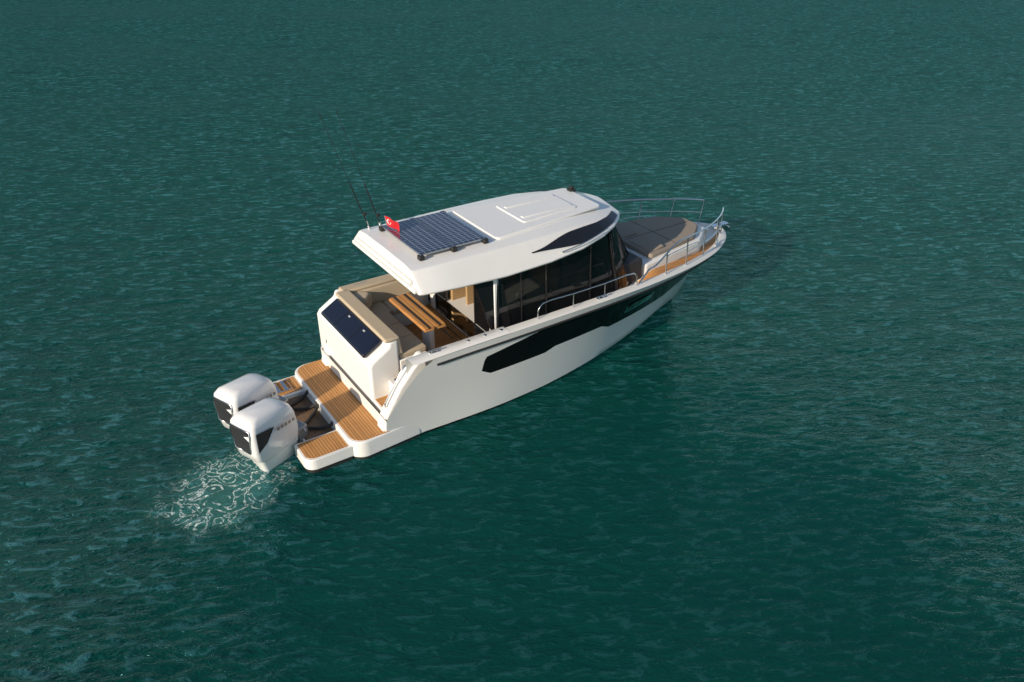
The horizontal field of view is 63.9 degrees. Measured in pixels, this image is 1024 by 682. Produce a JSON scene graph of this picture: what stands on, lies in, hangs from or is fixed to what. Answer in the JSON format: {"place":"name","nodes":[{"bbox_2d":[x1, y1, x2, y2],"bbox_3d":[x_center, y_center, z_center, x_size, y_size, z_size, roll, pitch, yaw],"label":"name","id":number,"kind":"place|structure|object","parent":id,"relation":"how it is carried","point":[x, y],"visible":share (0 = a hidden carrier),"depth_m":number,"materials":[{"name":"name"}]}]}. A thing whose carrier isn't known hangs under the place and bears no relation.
{"place":"outdoors","nodes":[
{"label":"outdoors","id":0,"kind":"place"},
{"bbox_2d":[288,394,333,439],"bbox_3d":[-3.943,1.452,15.729,0.550,0.016,1.500,-19,36,-28],"label":"motor well","id":1,"kind":"object","parent":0,"point":[318,419],"visible":0.64,"depth_m":15.70,"materials":[{"name":"wood"}]},
{"bbox_2d":[289,394,334,440],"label":"trim","id":2,"kind":"structure","parent":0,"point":[319,411],"depth_m":15.81,"materials":[{"name":"white plastic"}]},
{"bbox_2d":[213,373,288,428],"bbox_3d":[-4.813,1.543,15.543,0.684,2.010,1.313,19,36,29],"label":"outboard motor","id":3,"kind":"object","parent":2,"relation":"attached to","point":[231,398],"visible":0.42,"depth_m":14.83,"materials":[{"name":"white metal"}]},
{"bbox_2d":[229,397,307,471],"bbox_3d":[-4.282,1.953,14.856,0.684,2.010,1.313,19,36,29],"label":"outboard motor","id":4,"kind":"object","parent":2,"relation":"attached to","point":[268,434],"visible":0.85,"depth_m":14.27,"materials":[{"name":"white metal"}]},
{"bbox_2d":[289,390,307,405],"bbox_3d":[-4.233,1.149,16.048,0.107,0.181,0.708,24,38,34],"label":"engine hose","id":5,"kind":"object","parent":2,"relation":"on","point":[303,396],"visible":0.75,"depth_m":16.13,"materials":[{"name":"black rubber"}]},
{"bbox_2d":[292,401,316,410],"bbox_3d":[-4.081,1.268,15.849,0.703,0.182,0.102,-10,32,-17],"label":"engine hose","id":6,"kind":"object","parent":2,"relation":"on","point":[304,408],"visible":0.66,"depth_m":15.88,"materials":[{"name":"black rubber"}]},
{"bbox_2d":[304,404,318,423],"bbox_3d":[-3.853,1.433,15.572,0.144,0.181,0.780,14,34,22],"label":"engine hose","id":7,"kind":"object","parent":2,"relation":"on","point":[312,415],"visible":0.66,"depth_m":15.68,"materials":[{"name":"black rubber"}]},
{"bbox_2d":[307,421,332,428],"bbox_3d":[-3.675,1.578,15.328,0.725,0.181,0.119,-7,31,-11],"label":"engine hose","id":8,"kind":"object","parent":2,"relation":"on","point":[320,427],"visible":0.72,"depth_m":15.34,"materials":[{"name":"black rubber"}]},
{"bbox_2d":[350,184,366,220],"bbox_3d":[-2.919,-2.613,15.637,0.294,0.795,0.023,6,31,10],"label":"antenna","id":9,"kind":"object","parent":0,"point":[357,201],"visible":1,"depth_m":15.61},
{"bbox_2d":[339,274,396,291],"bbox_3d":[-2.847,-1.237,17.130,1.550,0.080,0.280,-19,36,-28],"label":"seat backrest","id":10,"kind":"object","parent":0,"point":[375,281],"visible":0.58,"depth_m":17.00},
{"bbox_2d":[364,184,379,221],"bbox_3d":[-2.651,-2.594,15.605,0.024,0.794,0.270,-59,64,-55],"label":"antenna","id":11,"kind":"object","parent":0,"point":[371,202],"visible":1,"depth_m":15.57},
{"bbox_2d":[0,0,1023,681],"bbox_3d":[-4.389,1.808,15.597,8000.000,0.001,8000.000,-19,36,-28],"label":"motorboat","id":12,"kind":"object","parent":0,"point":[778,436],"depth_m":18.24,"materials":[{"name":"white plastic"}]},
{"bbox_2d":[299,456,352,472],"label":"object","id":13,"kind":"object","parent":12,"relation":"on","point":[331,465],"visible":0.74,"depth_m":14.78,"materials":[{"name":"black paint"}]},
{"bbox_2d":[294,430,353,469],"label":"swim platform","id":14,"kind":"structure","parent":13,"relation":"on","point":[325,460],"depth_m":14.70,"materials":[{"name":"plastic"}]},
{"bbox_2d":[298,431,347,458],"bbox_3d":[-3.423,1.891,14.855,0.760,0.018,0.540,-19,36,-28],"label":"teak platform","id":15,"kind":"object","parent":14,"relation":"on","point":[323,445],"visible":1,"depth_m":14.84,"materials":[{"name":"wood"}]},
{"bbox_2d":[353,434,419,458],"bbox_3d":[-3.115,1.354,16.310,1.338,0.090,3.054,-19,36,-28],"label":"platform boot","id":16,"kind":"object","parent":12,"relation":"on","point":[393,446],"visible":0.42,"depth_m":15.22,"materials":[{"name":"black paint"}]},
{"bbox_2d":[322,345,331,365],"bbox_3d":[-3.501,-0.071,17.027,0.998,1.683,0.270,-19,36,-28],"label":"stern fairing port","id":17,"kind":"object","parent":16,"relation":"on","point":[328,354],"visible":0.09,"depth_m":16.93,"materials":[{"name":"plastic"}]},
{"bbox_2d":[295,362,420,456],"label":"swim platform","id":18,"kind":"structure","parent":16,"relation":"on","point":[371,446],"depth_m":15.15,"materials":[{"name":"white plastic"}]},
{"bbox_2d":[273,375,304,398],"bbox_3d":[-4.631,1.046,16.493,0.880,0.230,0.640,-19,36,-28],"label":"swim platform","id":19,"kind":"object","parent":18,"relation":"attached to","point":[295,393],"visible":0.13,"depth_m":16.34,"materials":[{"name":"plastic"}]},
{"bbox_2d":[276,377,302,395],"bbox_3d":[-4.639,0.951,16.430,0.760,0.018,0.540,-19,36,-28],"label":"teak platform","id":20,"kind":"object","parent":19,"relation":"on","point":[294,384],"visible":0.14,"depth_m":16.48,"materials":[{"name":"wood"}]},
{"bbox_2d":[274,379,292,393],"bbox_3d":[-4.703,0.940,16.388,0.539,0.028,0.406,-19,36,-28],"label":"boarding ladder","id":21,"kind":"object","parent":20,"relation":"on","point":[291,388],"visible":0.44,"depth_m":16.37,"materials":[{"name":"silver metal"}]},
{"bbox_2d":[279,381,287,389],"bbox_3d":[-4.569,0.891,16.461,0.060,0.020,0.360,-19,36,-28],"label":"boarding ladder step","id":22,"kind":"object","parent":20,"relation":"on","point":[283,385],"visible":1,"depth_m":16.44,"materials":[{"name":"silver metal"}]},
{"bbox_2d":[298,359,388,440],"bbox_3d":[-3.343,1.101,15.983,0.730,0.018,3.020,-19,36,-28],"label":"swim platform decking","id":23,"kind":"object","parent":18,"relation":"on","point":[354,418],"visible":0.76,"depth_m":15.86,"materials":[{"name":"brown wood"}]},
{"bbox_2d":[317,289,399,406],"bbox_3d":[-3.062,0.123,16.285,0.620,1.410,2.556,-19,36,-28],"label":"transom seat module","id":24,"kind":"object","parent":18,"relation":"on","point":[373,373],"visible":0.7,"depth_m":15.53,"materials":[{"name":"white plastic"}]},
{"bbox_2d":[321,298,381,357],"bbox_3d":[-3.130,-0.273,15.926,0.477,0.120,2.016,-43,44,-9],"label":"solar panel","id":25,"kind":"object","parent":24,"relation":"on","point":[367,342],"visible":0.99,"depth_m":15.78,"materials":[{"name":"blue glass"}]},
{"bbox_2d":[335,290,398,342],"bbox_3d":[-2.828,-0.504,15.901,0.300,0.080,2.304,-19,36,-28],"label":"seat backrest","id":26,"kind":"object","parent":24,"relation":"on","point":[371,320],"visible":1,"depth_m":15.77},
{"bbox_2d":[373,394,388,413],"bbox_3d":[-2.179,1.388,15.521,0.650,0.600,0.594,-19,36,-28],"label":"walk step","id":27,"kind":"object","parent":16,"relation":"on","point":[377,406],"visible":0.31,"depth_m":15.34,"materials":[{"name":"white plastic"}]},
{"bbox_2d":[375,395,387,406],"bbox_3d":[-2.295,1.169,15.300,0.290,0.013,0.534,-19,36,-28],"label":"deck step","id":28,"kind":"object","parent":27,"relation":"on","point":[381,401],"visible":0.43,"depth_m":15.38,"materials":[{"name":"wood"}]},
{"bbox_2d":[389,379,394,390],"bbox_3d":[-2.033,1.209,15.527,0.300,0.900,0.594,-19,36,-28],"label":"walk step","id":29,"kind":"object","parent":16,"relation":"on","point":[391,382],"visible":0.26,"depth_m":15.42,"materials":[{"name":"plastic"}]},
{"bbox_2d":[378,351,428,433],"bbox_3d":[-2.025,1.068,15.116,0.998,1.683,0.270,-19,36,-28],"label":"stern fairing","id":30,"kind":"object","parent":16,"relation":"on","point":[404,381],"visible":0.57,"depth_m":14.90,"materials":[{"name":"plastic"}]},
{"bbox_2d":[384,365,405,407],"bbox_3d":[-2.072,0.824,14.899,0.590,0.788,0.034,-19,36,-28],"label":"grab handle","id":31,"kind":"object","parent":30,"relation":"attached to","point":[402,369],"visible":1,"depth_m":14.83,"materials":[{"name":"silver metal"}]},
{"bbox_2d":[321,228,721,434],"bbox_3d":[0.986,-0.590,18.318,9.900,2.331,3.600,-19,36,-28],"label":"hull","id":32,"kind":"object","parent":12,"relation":"on","point":[434,396],"visible":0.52,"depth_m":16.01,"materials":[{"name":"white plastic"}]},
{"bbox_2d":[396,304,474,378],"bbox_3d":[-1.702,0.042,16.619,2.250,0.026,2.865,-19,36,-28],"label":"cockpit sole","id":33,"kind":"object","parent":32,"relation":"on","point":[442,338],"depth_m":16.99,"materials":[{"name":"brown wood"}]},
{"bbox_2d":[392,313,413,325],"bbox_3d":[-2.618,-0.502,17.186,1.330,0.340,0.600,-19,36,-28],"label":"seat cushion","id":34,"kind":"object","parent":33,"relation":"on","point":[404,319],"depth_m":17.08,"materials":[{"name":"fabric"}]},
{"bbox_2d":[370,302,391,314],"bbox_3d":[-2.879,-0.605,16.909,0.640,0.130,0.600,-19,36,-28],"label":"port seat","id":35,"kind":"object","parent":34,"relation":"on","point":[377,308],"visible":0.4,"depth_m":16.89,"materials":[{"name":"fabric"}]},
{"bbox_2d":[354,291,371,308],"bbox_3d":[-3.066,-0.803,16.772,0.360,0.340,0.360,6,31,10],"label":"corner bolster","id":36,"kind":"object","parent":35,"relation":"on","point":[365,298],"visible":0.55,"depth_m":16.66,"materials":[{"name":"fabric"}]},
{"bbox_2d":[382,299,401,314],"bbox_3d":[-2.337,-0.789,17.218,0.640,0.130,0.600,-19,36,-28],"label":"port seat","id":37,"kind":"object","parent":34,"relation":"on","point":[391,307],"visible":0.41,"depth_m":16.95,"materials":[{"name":"fabric"}]},
{"bbox_2d":[352,280,411,303],"bbox_3d":[-2.728,-1.011,17.161,1.350,0.360,0.140,-19,28,-28],"label":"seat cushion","id":38,"kind":"object","parent":37,"relation":"on","point":[383,292],"visible":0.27,"depth_m":17.14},
{"bbox_2d":[399,351,425,370],"bbox_3d":[-2.476,-0.045,16.420,0.580,0.340,2.244,-19,36,-28],"label":"bench base","id":39,"kind":"object","parent":33,"relation":"on","point":[402,362],"visible":0.14,"depth_m":15.46,"materials":[{"name":"plastic"}]},
{"bbox_2d":[376,312,399,325],"bbox_3d":[-2.613,-0.367,16.510,0.580,0.130,0.538,-19,36,-28],"label":"seat cushion","id":40,"kind":"object","parent":39,"relation":"on","point":[388,318],"visible":0.41,"depth_m":16.53,"materials":[{"name":"fabric"}]},
{"bbox_2d":[388,323,412,338],"bbox_3d":[-2.310,-0.133,16.118,0.580,0.130,0.538,-19,36,-28],"label":"seat cushion","id":41,"kind":"object","parent":39,"relation":"on","point":[400,330],"visible":0.35,"depth_m":16.11,"materials":[{"name":"fabric"}]},
{"bbox_2d":[399,334,426,358],"bbox_3d":[-2.007,0.101,15.726,0.580,0.130,0.538,-19,36,-28],"label":"seat cushion","id":42,"kind":"object","parent":39,"relation":"on","point":[412,344],"visible":0.75,"depth_m":15.62,"materials":[{"name":"fabric"}]},
{"bbox_2d":[422,330,434,350],"bbox_3d":[-1.654,-0.122,16.237,0.120,0.660,0.340,-19,36,-28],"label":"table leg","id":43,"kind":"object","parent":33,"relation":"on","point":[428,340],"visible":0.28,"depth_m":16.18,"materials":[{"name":"metal"}]},
{"bbox_2d":[389,299,445,332],"bbox_3d":[-1.889,-0.567,16.279,0.460,0.035,1.560,-19,36,-28],"label":"table top","id":44,"kind":"object","parent":43,"relation":"on","point":[434,328],"visible":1,"depth_m":15.81,"materials":[{"name":"wood"}]},
{"bbox_2d":[389,296,434,329],"bbox_3d":[-1.985,-0.564,16.207,0.215,0.030,1.520,-19,36,-28],"label":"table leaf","id":45,"kind":"object","parent":44,"relation":"on","point":[418,318],"visible":1,"depth_m":16.14,"materials":[{"name":"brown wood"}]},
{"bbox_2d":[400,293,444,326],"bbox_3d":[-1.793,-0.629,16.316,0.215,0.030,1.520,-19,36,-28],"label":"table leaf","id":46,"kind":"object","parent":44,"relation":"on","point":[423,310],"visible":1,"depth_m":16.28,"materials":[{"name":"brown wood"}]},
{"bbox_2d":[430,293,435,307],"bbox_3d":[-1.683,-1.538,17.381,0.100,1.920,0.200,-19,36,-28],"label":"post","id":47,"kind":"object","parent":33,"relation":"on","point":[432,300],"visible":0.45,"depth_m":17.72,"materials":[{"name":"metal"}]},
{"bbox_2d":[394,293,509,380],"bbox_3d":[-1.847,-0.280,16.314,2.000,0.852,3.567,-19,36,-28],"label":"gunwale","id":48,"kind":"object","parent":33,"relation":"on","point":[426,357],"visible":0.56,"depth_m":14.98,"materials":[{"name":"white plastic"}]},
{"bbox_2d":[397,339,402,354],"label":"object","id":49,"kind":"object","parent":48,"relation":"attached to","point":[400,350],"visible":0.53,"depth_m":15.29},
{"bbox_2d":[430,305,473,337],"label":"sill","id":50,"kind":"structure","parent":33,"relation":"on","point":[459,327],"depth_m":17.17,"materials":[{"name":"silver metal"}]},
{"bbox_3d":[-1.495,-0.638,17.589,0.040,0.050,0.500,-19,36,-28],"label":"fixed door frame","id":51,"kind":"object","parent":50,"relation":"on","visible":0},
{"bbox_2d":[436,291,445,312],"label":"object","id":52,"kind":"structure","parent":51,"relation":"on","point":[441,303],"depth_m":17.46,"materials":[{"name":"black"}]},
{"bbox_2d":[445,291,448,316],"bbox_3d":[-1.368,-1.295,16.974,0.040,1.800,0.045,-19,36,-28],"label":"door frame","id":53,"kind":"structure","parent":51,"relation":"on","point":[446,299],"depth_m":17.25,"materials":[{"name":"black"}]},
{"bbox_3d":[-0.566,0.080,16.387,0.040,0.050,0.620,-19,36,-28],"label":"sliding door frame","id":54,"kind":"object","parent":50,"relation":"on","visible":0},
{"bbox_2d":[473,285,475,334],"bbox_3d":[-0.727,-0.800,16.143,0.040,1.800,0.045,-19,36,-28],"label":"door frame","id":55,"kind":"object","parent":54,"relation":"on","point":[474,311],"depth_m":16.27,"materials":[{"name":"black"}]},
{"bbox_2d":[475,290,489,334],"bbox_3d":[-0.567,-0.676,15.936,0.012,1.720,0.570,-19,36,-28],"label":"sliding glass door","id":56,"kind":"structure","parent":54,"relation":"on","point":[481,321],"depth_m":16.12,"materials":[{"name":"black"}]},
{"bbox_2d":[493,280,496,328],"bbox_3d":[-0.345,-0.505,15.649,0.100,1.920,0.200,-19,36,-28],"label":"post","id":57,"kind":"object","parent":33,"relation":"on","point":[495,288],"visible":0.26,"depth_m":15.35,"materials":[{"name":"metal"}]},
{"bbox_2d":[437,229,719,365],"bbox_3d":[1.403,-1.552,18.067,8.854,0.163,3.595,-19,36,-28],"label":"rub rail","id":58,"kind":"object","parent":32,"relation":"on","point":[517,337],"visible":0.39,"depth_m":15.94,"materials":[{"name":"black rubber"}]},
{"bbox_2d":[436,222,725,335],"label":"deck","id":59,"kind":"structure","parent":32,"relation":"on","point":[463,307],"depth_m":16.95,"materials":[{"name":"white plastic"}]},
{"bbox_2d":[474,278,510,329],"bbox_3d":[-0.369,-0.644,15.472,0.872,1.500,0.088,-18,35,-27],"label":"window","id":60,"kind":"structure","parent":59,"relation":"on","point":[485,292],"depth_m":15.40,"materials":[{"name":"black"}]},
{"bbox_2d":[502,227,631,325],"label":"cabin windows","id":61,"kind":"structure","parent":59,"relation":"on","point":[567,275],"depth_m":16.25,"materials":[{"name":"black glass"}]},
{"bbox_2d":[354,191,619,295],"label":"cabin roof","id":62,"kind":"structure","parent":61,"relation":"attached to","point":[472,263],"depth_m":15.18,"materials":[{"name":"white plastic"}]},
{"bbox_2d":[355,237,412,284],"bbox_3d":[-2.393,-1.498,15.166,0.070,0.080,2.300,-19,36,-28],"label":"hard top aft lip","id":63,"kind":"object","parent":62,"relation":"on","point":[385,262],"visible":1,"depth_m":15.05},
{"bbox_2d":[352,239,417,293],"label":"roof edge trim","id":64,"kind":"structure","parent":62,"relation":"on","point":[412,289],"depth_m":15.04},
{"bbox_2d":[385,216,398,230],"bbox_3d":[-2.255,-2.199,15.454,0.084,0.251,0.367,-32,43,-42],"label":"flag","id":65,"kind":"object","parent":62,"relation":"on","point":[392,224],"visible":1,"depth_m":15.45,"materials":[{"name":"fabric"}]},
{"bbox_2d":[381,221,452,254],"bbox_3d":[-1.782,-1.946,15.301,0.670,0.030,1.570,-19,36,-28],"label":"solar frame","id":66,"kind":"object","parent":62,"relation":"on","point":[413,249],"visible":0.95,"depth_m":14.87,"materials":[{"name":"metal"}]},
{"bbox_2d":[383,219,450,253],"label":"solar cells","id":67,"kind":"object","parent":66,"relation":"on","point":[416,236],"visible":0.93,"depth_m":15.21,"materials":[{"name":"blue glass"}]},
{"bbox_2d":[417,255,424,260],"bbox_3d":[-1.619,-1.484,14.606,0.100,0.085,0.110,-19,36,-28],"label":"solar panel bracket","id":68,"kind":"object","parent":62,"relation":"on","point":[420,257],"visible":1,"depth_m":14.57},
{"bbox_2d":[414,212,484,246],"bbox_3d":[-1.207,-2.141,15.629,0.670,0.030,1.570,-19,36,-28],"label":"solar frame","id":69,"kind":"object","parent":62,"relation":"on","point":[446,240],"visible":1,"depth_m":15.19,"materials":[{"name":"metal"}]},
{"bbox_2d":[415,211,483,244],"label":"solar cells","id":70,"kind":"object","parent":69,"relation":"on","point":[449,228],"visible":1,"depth_m":15.58,"materials":[{"name":"glass"}]},
{"bbox_2d":[450,246,456,251],"bbox_3d":[-1.061,-1.674,14.924,0.100,0.085,0.110,-19,36,-28],"label":"solar panel mount","id":71,"kind":"object","parent":62,"relation":"on","point":[453,249],"visible":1,"depth_m":14.88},
{"bbox_2d":[481,237,488,243],"bbox_3d":[-0.503,-1.863,15.242,0.100,0.085,0.110,-19,36,-28],"label":"solar foot","id":72,"kind":"object","parent":62,"relation":"on","point":[485,241],"visible":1,"depth_m":15.21},
{"bbox_2d":[453,188,599,238],"bbox_3d":[0.361,-2.638,16.614,2.700,0.055,1.701,-19,36,-28],"label":"roof panel","id":73,"kind":"object","parent":62,"relation":"on","point":[491,219],"visible":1,"depth_m":16.32,"materials":[{"name":"white plastic"}]},
{"bbox_2d":[496,194,575,221],"bbox_3d":[0.507,-2.718,16.679,1.350,0.025,1.034,-19,36,-28],"label":"roof hatch","id":74,"kind":"object","parent":73,"relation":"on","point":[517,212],"visible":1,"depth_m":16.63,"materials":[{"name":"plastic"}]},
{"bbox_2d":[504,195,553,207],"bbox_3d":[0.362,-2.869,16.895,1.200,0.016,0.100,-19,36,-28],"label":"roof rail","id":75,"kind":"object","parent":74,"relation":"on","point":[530,201],"visible":1,"depth_m":16.87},
{"bbox_2d":[521,204,571,217],"bbox_3d":[0.693,-2.613,16.466,1.200,0.016,0.100,-19,36,-28],"label":"roof rail","id":76,"kind":"object","parent":74,"relation":"on","point":[544,211],"visible":1,"depth_m":16.45,"materials":[{"name":"plastic"}]},
{"bbox_2d":[532,211,616,252],"bbox_3d":[1.351,-2.098,16.062,0.377,0.213,2.511,25,39,35],"label":"roof side window","id":77,"kind":"structure","parent":62,"relation":"on","point":[579,235],"depth_m":16.00,"materials":[{"name":"black"}]},
{"bbox_2d":[561,228,607,252],"bbox_3d":[1.440,-1.953,15.977,1.312,0.154,0.090,-25,39,-35],"label":"roof handrail","id":78,"kind":"object","parent":62,"relation":"on","point":[585,241],"visible":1,"depth_m":15.92,"materials":[{"name":"silver metal"}]},
{"bbox_2d":[496,279,499,327],"bbox_3d":[-0.281,-0.679,15.481,0.061,1.452,0.110,-19,36,-28],"label":"window mullion","id":79,"kind":"object","parent":61,"relation":"attached to","point":[497,313],"visible":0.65,"depth_m":15.49,"materials":[{"name":"white"}]},
{"bbox_2d":[520,272,522,321],"bbox_3d":[0.183,-0.832,15.738,0.030,1.451,0.080,-19,36,-28],"label":"window mullion","id":80,"kind":"object","parent":61,"relation":"attached to","point":[521,297],"visible":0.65,"depth_m":15.76,"materials":[{"name":"black"}]},
{"bbox_2d":[545,264,546,313],"bbox_3d":[0.667,-0.992,16.006,0.030,1.451,0.085,-19,36,-28],"label":"window mullion","id":81,"kind":"object","parent":61,"relation":"attached to","point":[545,288],"visible":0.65,"depth_m":15.98,"materials":[{"name":"black"}]},
{"bbox_2d":[589,244,591,299],"bbox_3d":[1.575,-1.310,16.539,0.030,1.451,0.095,-19,36,-28],"label":"window mullion","id":82,"kind":"object","parent":61,"relation":"attached to","point":[590,272],"visible":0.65,"depth_m":16.51,"materials":[{"name":"black"}]},
{"bbox_2d":[608,234,617,290],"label":"pillar","id":83,"kind":"structure","parent":61,"relation":"attached to","point":[613,261],"depth_m":16.83,"materials":[{"name":"black"}]},
{"bbox_2d":[615,226,628,254],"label":"pillar","id":84,"kind":"structure","parent":61,"relation":"attached to","point":[621,239],"depth_m":17.35,"materials":[{"name":"black"}]},
{"bbox_2d":[537,273,637,318],"bbox_3d":[1.542,-0.923,16.249,2.574,0.363,0.058,-20,36,-30],"label":"rail","id":85,"kind":"object","parent":59,"relation":"on","point":[586,289],"visible":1,"depth_m":16.11,"materials":[{"name":"silver metal"}]},
{"bbox_2d":[624,251,641,281],"bbox_3d":[1.819,-1.890,18.186,0.900,0.500,2.200,-19,36,-28],"label":"helm dash","id":86,"kind":"object","parent":59,"relation":"on","point":[633,263],"visible":0.21,"depth_m":17.47,"materials":[{"name":"grey"}]},
{"bbox_2d":[605,198,703,201],"bbox_3d":[2.749,-3.084,19.681,3.890,0.614,0.307,-8,32,-13],"label":"bow railing","id":87,"kind":"object","parent":59,"relation":"on","point":[657,199],"visible":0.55,"depth_m":19.86,"materials":[{"name":"silver metal"}]},
{"bbox_2d":[625,223,703,274],"bbox_3d":[3.319,-2.301,19.099,2.600,0.370,2.165,-19,36,-28],"label":"trunk","id":88,"kind":"object","parent":59,"relation":"on","point":[647,263],"visible":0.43,"depth_m":18.28,"materials":[{"name":"plastic"}]},
{"bbox_2d":[620,217,697,257],"bbox_3d":[3.361,-2.513,19.005,2.100,0.110,1.871,-19,36,-28],"label":"sun pad","id":89,"kind":"object","parent":88,"relation":"on","point":[677,232],"visible":0.74,"depth_m":18.91,"materials":[{"name":"grey fabric"}]},
{"bbox_2d":[615,222,636,237],"bbox_3d":[2.487,-2.553,18.936,0.420,0.050,0.720,-24,38,-25],"label":"cushion","id":90,"kind":"object","parent":89,"relation":"on","point":[624,231],"visible":0.57,"depth_m":18.82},
{"bbox_2d":[629,235,663,251],"bbox_3d":[2.985,-2.169,18.291,0.420,0.050,0.720,-24,38,-25],"label":"cushion","id":91,"kind":"object","parent":89,"relation":"on","point":[646,243],"visible":1,"depth_m":18.24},
{"bbox_2d":[668,242,698,255],"bbox_3d":[3.803,-2.039,18.246,1.191,0.107,0.052,-26,39,-36],"label":"grab rail","id":92,"kind":"object","parent":88,"relation":"attached to","point":[683,247],"visible":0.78,"depth_m":18.20,"materials":[{"name":"silver metal"}]},
{"bbox_2d":[637,233,717,282],"bbox_3d":[3.873,-1.904,18.680,0.622,0.223,3.830,20,36,30],"label":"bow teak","id":93,"kind":"object","parent":59,"relation":"on","point":[670,266],"visible":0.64,"depth_m":18.23,"materials":[{"name":"wood"}]},
{"bbox_2d":[638,207,723,283],"bbox_3d":[3.927,-2.174,18.156,0.307,0.614,3.890,22,37,32],"label":"bow railing","id":94,"kind":"object","parent":59,"relation":"on","point":[662,258],"visible":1,"depth_m":17.43,"materials":[{"name":"silver metal"}]},
{"bbox_2d":[685,238,688,264],"bbox_3d":[3.807,-1.948,17.869,0.030,0.643,0.101,-1,31,-1],"label":"stanchion","id":95,"kind":"object","parent":59,"relation":"on","point":[687,251],"visible":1,"depth_m":17.86,"materials":[{"name":"silver metal"}]},
{"bbox_2d":[702,229,705,255],"bbox_3d":[4.303,-2.212,18.399,0.030,0.643,0.101,-1,31,-1],"label":"stanchion","id":96,"kind":"object","parent":59,"relation":"on","point":[704,242],"visible":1,"depth_m":18.40,"materials":[{"name":"silver metal"}]},
{"bbox_2d":[688,223,721,250],"bbox_3d":[4.475,-2.386,18.720,0.156,0.118,2.287,18,35,27],"label":"pulpit","id":97,"kind":"object","parent":96,"relation":"attached to","point":[706,240],"visible":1,"depth_m":18.52,"materials":[{"name":"silver metal"}]},
{"bbox_2d":[715,219,718,243],"bbox_3d":[4.741,-2.530,19.000,0.030,0.643,0.101,-1,31,-1],"label":"stanchion","id":98,"kind":"object","parent":59,"relation":"on","point":[717,231],"visible":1,"depth_m":18.99,"materials":[{"name":"silver metal"}]},
{"bbox_2d":[710,221,728,229],"bbox_3d":[5.077,-2.838,20.138,0.500,0.070,0.160,-19,36,-28],"label":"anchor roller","id":99,"kind":"object","parent":59,"relation":"on","point":[714,226],"visible":0.84,"depth_m":20.09,"materials":[{"name":"silver metal"}]},
{"bbox_2d":[723,226,731,232],"bbox_3d":[5.311,-2.805,20.337,0.030,0.240,0.280,-47,44,-5],"label":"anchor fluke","id":100,"kind":"object","parent":99,"relation":"attached to","point":[727,228],"visible":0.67,"depth_m":20.30,"materials":[{"name":"silver metal"}]},
{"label":"stanchion","id":101,"kind":"object","parent":59,"relation":"on","visible":0},
{"bbox_2d":[620,211,700,213],"bbox_3d":[3.508,-3.133,19.971,2.287,0.118,0.156,-5,31,-8],"label":"pulpit","id":102,"kind":"object","parent":101,"relation":"attached to","point":[660,211],"visible":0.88,"depth_m":20.05,"materials":[{"name":"silver metal"}]},
{"bbox_2d":[624,292,653,312],"bbox_3d":[2.710,-0.823,17.471,0.836,0.305,0.128,-23,38,-33],"label":"hull window","id":103,"kind":"structure","parent":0,"point":[646,299],"depth_m":17.45,"materials":[{"name":"glass"}]},
{"bbox_3d":[0.469,-0.696,17.856,2.940,0.026,2.500,-19,36,-28],"label":"saloon floor","id":104,"kind":"object","parent":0,"visible":0},
{"bbox_2d":[448,287,465,318],"bbox_3d":[-0.751,-1.232,17.823,1.600,0.940,0.620,-19,36,-28],"label":"galley cabinet","id":105,"kind":"object","parent":104,"relation":"on","point":[454,294],"visible":0.11,"depth_m":17.32,"materials":[{"name":"wood"}]},
{"bbox_2d":[465,285,473,322],"bbox_3d":[-0.736,-1.219,16.962,0.500,1.800,0.060,-19,36,-28],"label":"tall locker","id":106,"kind":"object","parent":104,"relation":"on","point":[469,295],"visible":0.2,"depth_m":17.00,"materials":[{"name":"brown wood"}]},
{"bbox_3d":[-2.774,-2.231,15.831,0.075,0.171,0.081,-19,36,-28],"label":"rod holder","id":107,"kind":"object","parent":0,"visible":0},
{"bbox_2d":[318,111,349,183],"bbox_3d":[-3.281,-3.568,15.153,0.477,1.354,0.011,6,31,10],"label":"antenna","id":108,"kind":"object","parent":107,"relation":"on","point":[333,146],"visible":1,"depth_m":15.13,"materials":[{"name":"black"}]},
{"bbox_3d":[-2.522,-2.206,15.789,0.069,0.170,0.081,-19,36,-28],"label":"rod holder","id":109,"kind":"object","parent":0,"visible":0},
{"bbox_2d":[336,110,364,183],"bbox_3d":[-2.973,-3.562,15.142,0.011,1.353,0.437,-59,64,-55],"label":"antenna","id":110,"kind":"object","parent":109,"relation":"on","point":[349,145],"visible":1,"depth_m":15.12,"materials":[{"name":"black"}]}
]}

